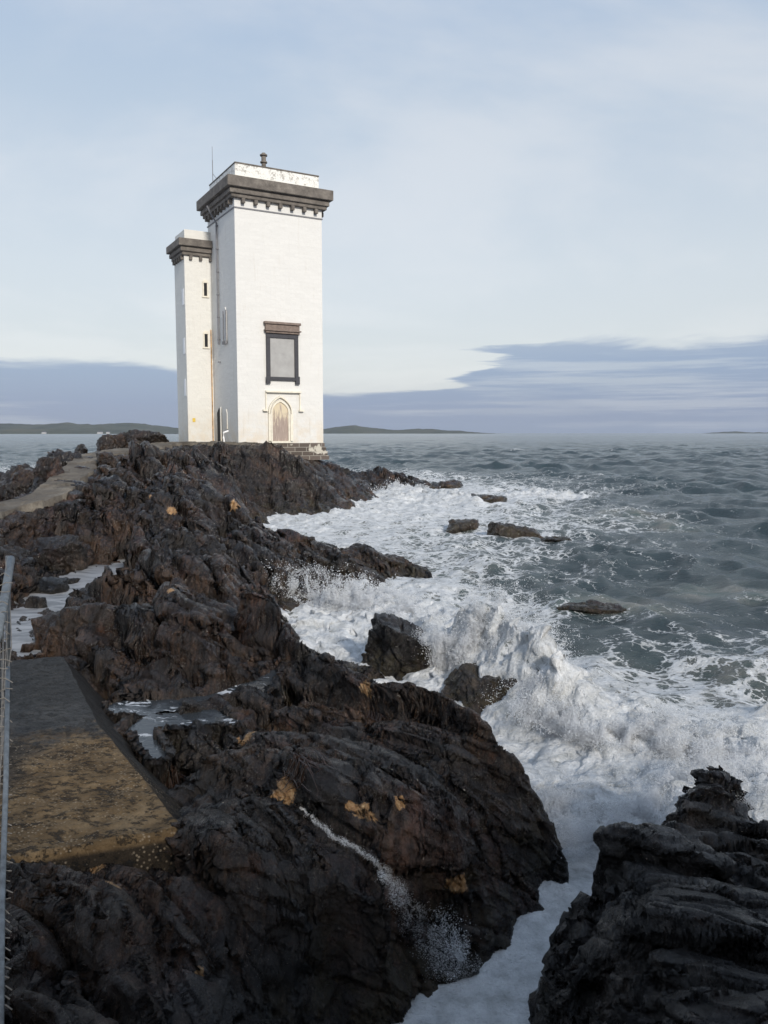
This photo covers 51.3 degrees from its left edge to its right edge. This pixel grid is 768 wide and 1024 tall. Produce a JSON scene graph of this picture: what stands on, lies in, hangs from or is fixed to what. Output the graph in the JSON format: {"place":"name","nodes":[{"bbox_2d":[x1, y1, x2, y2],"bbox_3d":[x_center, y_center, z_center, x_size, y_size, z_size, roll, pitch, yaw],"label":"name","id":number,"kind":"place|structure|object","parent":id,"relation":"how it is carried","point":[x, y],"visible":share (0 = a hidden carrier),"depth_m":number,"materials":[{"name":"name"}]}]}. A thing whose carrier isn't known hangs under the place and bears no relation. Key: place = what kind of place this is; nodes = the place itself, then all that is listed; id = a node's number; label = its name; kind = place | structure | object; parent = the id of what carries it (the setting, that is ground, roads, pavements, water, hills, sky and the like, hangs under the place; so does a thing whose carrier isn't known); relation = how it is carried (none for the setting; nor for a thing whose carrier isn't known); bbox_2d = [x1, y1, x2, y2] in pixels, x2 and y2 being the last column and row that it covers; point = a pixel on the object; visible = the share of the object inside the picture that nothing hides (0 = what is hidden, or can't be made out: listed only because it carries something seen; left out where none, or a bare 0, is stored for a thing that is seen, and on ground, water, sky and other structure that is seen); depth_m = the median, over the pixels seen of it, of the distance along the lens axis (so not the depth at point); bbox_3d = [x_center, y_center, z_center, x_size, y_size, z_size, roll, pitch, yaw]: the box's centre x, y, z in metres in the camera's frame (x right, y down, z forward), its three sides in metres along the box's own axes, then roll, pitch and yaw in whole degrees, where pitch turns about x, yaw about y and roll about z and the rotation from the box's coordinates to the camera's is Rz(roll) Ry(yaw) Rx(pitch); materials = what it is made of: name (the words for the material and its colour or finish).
{"place":"outdoors","nodes":[
{"label":"outdoors","id":0,"kind":"place"},
{"bbox_2d":[0,422,178,433],"bbox_3d":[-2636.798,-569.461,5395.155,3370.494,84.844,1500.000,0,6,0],"label":"hills","id":1,"kind":"structure","parent":0,"point":[109,426],"depth_m":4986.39,"materials":[{"name":"green plant"}]},
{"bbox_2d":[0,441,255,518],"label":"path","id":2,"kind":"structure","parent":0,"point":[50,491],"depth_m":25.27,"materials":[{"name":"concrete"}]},
{"bbox_2d":[0,439,568,1023],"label":"rocky shore","id":3,"kind":"structure","parent":0,"point":[268,905],"depth_m":7.01,"materials":[{"name":"brown stone"}]},
{"bbox_2d":[0,555,14,1023],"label":"wire fence","id":4,"kind":"object","parent":3,"relation":"on","point":[5,611],"visible":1,"depth_m":4.81,"materials":[{"name":"metal"}]},
{"bbox_2d":[0,464,32,500],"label":"rock","id":5,"kind":"object","parent":3,"relation":"on","point":[15,481],"visible":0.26,"depth_m":26.94,"materials":[{"name":"grey stone"}]},
{"bbox_2d":[29,456,64,484],"bbox_3d":[-11.338,-0.679,27.140,0.906,2.430,1.629,1,6,7],"label":"rock","id":6,"kind":"object","parent":3,"relation":"on","point":[47,467],"visible":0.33,"depth_m":26.59,"materials":[{"name":"stone"}]},
{"bbox_2d":[24,534,97,571],"bbox_3d":[-8.728,1.429,20.907,2.257,1.753,1.879,-1,6,-10],"label":"rock","id":7,"kind":"object","parent":3,"relation":"on","point":[68,552],"visible":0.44,"depth_m":20.34,"materials":[{"name":"grey stone"}]},
{"bbox_2d":[4,559,124,655],"bbox_3d":[-6.902,1.792,17.470,2.492,0.001,10.325,-1,6,-7],"label":"rock pool","id":8,"kind":"object","parent":3,"relation":"on","point":[56,602],"visible":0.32,"depth_m":16.22,"materials":[{"name":"liquid"}]},
{"bbox_2d":[24,596,46,608],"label":"rock","id":9,"kind":"object","parent":8,"relation":"in","point":[37,602],"visible":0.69,"depth_m":16.07,"materials":[{"name":"grey stone"}]},
{"bbox_2d":[35,576,69,593],"bbox_3d":[-7.397,1.720,17.853,0.763,0.530,0.868,0,6,0],"label":"rock","id":10,"kind":"object","parent":8,"relation":"in","point":[50,585],"visible":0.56,"depth_m":17.62,"materials":[{"name":"grey stone"}]},
{"bbox_2d":[68,578,80,583],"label":"rock","id":11,"kind":"object","parent":8,"relation":"in","point":[73,580],"visible":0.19,"depth_m":18.71,"materials":[{"name":"grey stone"}]},
{"bbox_2d":[48,451,82,465],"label":"rock","id":12,"kind":"object","parent":3,"relation":"on","point":[66,456],"visible":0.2,"depth_m":31.54,"materials":[{"name":"grey stone"}]},
{"bbox_2d":[31,602,119,656],"bbox_3d":[-4.940,2.181,12.979,2.265,1.512,1.362,1,6,10],"label":"rock","id":13,"kind":"object","parent":3,"relation":"on","point":[54,630],"visible":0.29,"depth_m":12.66,"materials":[{"name":"stone"}]},
{"bbox_2d":[74,443,87,453],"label":"rock","id":14,"kind":"object","parent":3,"relation":"on","point":[81,448],"visible":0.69,"depth_m":46.46,"materials":[{"name":"grey stone"}]},
{"bbox_2d":[0,657,181,876],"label":"concrete block","id":15,"kind":"structure","parent":3,"relation":"on","point":[87,789],"depth_m":6.61,"materials":[{"name":"brown concrete"}]},
{"bbox_2d":[95,451,117,467],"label":"rock","id":16,"kind":"object","parent":3,"relation":"on","point":[106,458],"visible":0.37,"depth_m":30.04,"materials":[{"name":"stone"}]},
{"bbox_2d":[96,434,126,450],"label":"rock","id":17,"kind":"object","parent":3,"relation":"on","point":[108,441],"visible":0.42,"depth_m":44.15,"materials":[{"name":"brown stone"}]},
{"bbox_2d":[118,429,168,447],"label":"rock","id":18,"kind":"object","parent":3,"relation":"on","point":[140,436],"visible":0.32,"depth_m":45.22,"materials":[{"name":"black stone"}]},
{"bbox_2d":[157,765,186,788],"bbox_3d":[-2.166,2.720,8.158,0.477,0.196,0.542,-3,7,-30],"label":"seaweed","id":19,"kind":"object","parent":3,"relation":"on","point":[177,782],"visible":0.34,"depth_m":8.20,"materials":[{"name":"brown plant"}]},
{"bbox_2d":[107,670,277,758],"bbox_3d":[-1.900,2.391,9.777,2.824,0.001,2.167,-5,7,-40],"label":"rock pool","id":20,"kind":"object","parent":3,"relation":"on","point":[144,726],"visible":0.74,"depth_m":9.54,"materials":[{"name":"liquid"}]},
{"bbox_2d":[166,152,332,459],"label":"lighthouse","id":21,"kind":"object","parent":3,"relation":"on","point":[248,300],"visible":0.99,"depth_m":47.75,"materials":[{"name":"white paint"}]},
{"bbox_2d":[217,407,221,440],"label":"side door","id":22,"kind":"structure","parent":21,"relation":"in","point":[219,423],"depth_m":49.67,"materials":[{"name":"beige paint"}]},
{"bbox_2d":[268,396,292,442],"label":"door","id":23,"kind":"structure","parent":21,"relation":"in","point":[280,420],"depth_m":47.92,"materials":[{"name":"wood"}]},
{"bbox_2d":[263,321,300,384],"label":"window","id":24,"kind":"structure","parent":21,"relation":"in","point":[282,358],"depth_m":47.55,"materials":[{"name":"white glass"}]},
{"bbox_2d":[278,745,336,790],"bbox_3d":[-0.637,2.140,6.707,0.496,0.163,0.709,0,6,0],"label":"seaweed","id":25,"kind":"object","parent":3,"relation":"on","point":[297,767],"visible":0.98,"depth_m":6.68,"materials":[{"name":"brown plant"}]},
{"bbox_2d":[299,807,479,984],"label":"stream","id":26,"kind":"structure","parent":3,"relation":"on","point":[362,852],"depth_m":6.06,"materials":[{"name":"white liquid"}]},
{"bbox_2d":[0,433,767,1023],"bbox_3d":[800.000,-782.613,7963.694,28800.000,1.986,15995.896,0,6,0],"label":"sea","id":27,"kind":"structure","parent":0,"point":[666,545],"depth_m":21.15,"materials":[{"name":"liquid"}]},
{"bbox_2d":[266,559,452,623],"bbox_3d":[-0.750,1.631,19.410,8.162,0.985,4.149,5,8,43],"label":"spray","id":28,"kind":"object","parent":27,"relation":"on","point":[354,600],"visible":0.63,"depth_m":18.21,"materials":[{"name":"white liquid"}]},
{"bbox_2d":[360,612,431,680],"bbox_3d":[0.356,2.598,13.860,1.645,1.310,1.358,25,10,9],"label":"rock","id":29,"kind":"object","parent":27,"relation":"in","point":[393,648],"visible":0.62,"depth_m":13.37,"materials":[{"name":"grey stone"}]},
{"bbox_2d":[436,479,462,488],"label":"rock","id":30,"kind":"object","parent":27,"relation":"in","point":[452,483],"visible":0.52,"depth_m":58.13,"materials":[{"name":"grey stone"}]},
{"bbox_2d":[427,904,477,980],"bbox_3d":[0.344,3.176,6.389,0.561,0.435,1.327,-3,6,-26],"label":"spray","id":31,"kind":"object","parent":27,"relation":"on","point":[456,955],"visible":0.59,"depth_m":5.98,"materials":[{"name":"white liquid"}]},
{"bbox_2d":[446,518,478,533],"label":"rock","id":32,"kind":"object","parent":27,"relation":"in","point":[457,526],"visible":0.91,"depth_m":33.35,"materials":[{"name":"grey stone"}]},
{"bbox_2d":[368,477,563,499],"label":"spray","id":33,"kind":"object","parent":27,"relation":"on","point":[396,484],"visible":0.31,"depth_m":52.76,"materials":[{"name":"white liquid"}]},
{"bbox_2d":[441,663,516,715],"bbox_3d":[1.517,2.771,12.277,1.323,0.673,1.218,0,6,-5],"label":"rock","id":34,"kind":"object","parent":27,"relation":"in","point":[465,684],"visible":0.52,"depth_m":12.01,"materials":[{"name":"grey stone"}]},
{"bbox_2d":[471,493,506,502],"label":"rock","id":35,"kind":"object","parent":27,"relation":"in","point":[490,498],"visible":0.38,"depth_m":45.77,"materials":[{"name":"grey stone"}]},
{"bbox_2d":[412,570,614,707],"bbox_3d":[2.104,1.867,12.787,2.526,1.800,4.690,-4,7,-35],"label":"spray","id":36,"kind":"object","parent":27,"relation":"on","point":[443,655],"visible":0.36,"depth_m":13.14,"materials":[{"name":"white liquid"}]},
{"bbox_2d":[487,522,543,538],"bbox_3d":[5.212,0.908,31.665,2.286,0.835,1.379,11,7,5],"label":"rock","id":37,"kind":"object","parent":27,"relation":"in","point":[509,530],"visible":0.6,"depth_m":31.30,"materials":[{"name":"grey stone"}]},
{"bbox_2d":[541,536,571,541],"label":"rock","id":38,"kind":"object","parent":27,"relation":"in","point":[552,539],"visible":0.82,"depth_m":29.66,"materials":[{"name":"grey stone"}]},
{"bbox_2d":[556,599,626,613],"bbox_3d":[4.911,2.227,18.226,2.008,0.367,1.132,6,6,5],"label":"rock","id":39,"kind":"object","parent":27,"relation":"in","point":[590,606],"visible":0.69,"depth_m":17.93,"materials":[{"name":"grey stone"}]},
{"bbox_2d":[477,670,767,859],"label":"spray","id":40,"kind":"object","parent":27,"relation":"on","point":[678,744],"visible":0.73,"depth_m":9.82,"materials":[{"name":"white liquid"}]},
{"bbox_2d":[527,765,767,1023],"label":"rock outcrop","id":41,"kind":"object","parent":27,"relation":"in","point":[666,922],"visible":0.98,"depth_m":4.36,"materials":[{"name":"black stone"}]},
{"bbox_2d":[0,0,767,432],"label":"sky","id":42,"kind":"structure","parent":0,"point":[543,216],"materials":[{"name":"blue"}]},
{"bbox_2d":[323,425,495,433],"bbox_3d":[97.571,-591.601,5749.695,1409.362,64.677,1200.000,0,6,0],"label":"hills","id":43,"kind":"structure","parent":0,"point":[353,429],"depth_m":5291.61,"materials":[{"name":"green plant"}]},
{"bbox_2d":[662,762,766,816],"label":"spray","id":44,"kind":"object","parent":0,"point":[747,798],"visible":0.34,"depth_m":7.35,"materials":[{"name":"white liquid"}]},
{"bbox_2d":[713,431,767,432],"bbox_3d":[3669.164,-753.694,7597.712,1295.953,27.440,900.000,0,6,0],"label":"hills","id":45,"kind":"structure","parent":0,"point":[738,432],"depth_m":7442.27,"materials":[{"name":"grey"}]}
]}

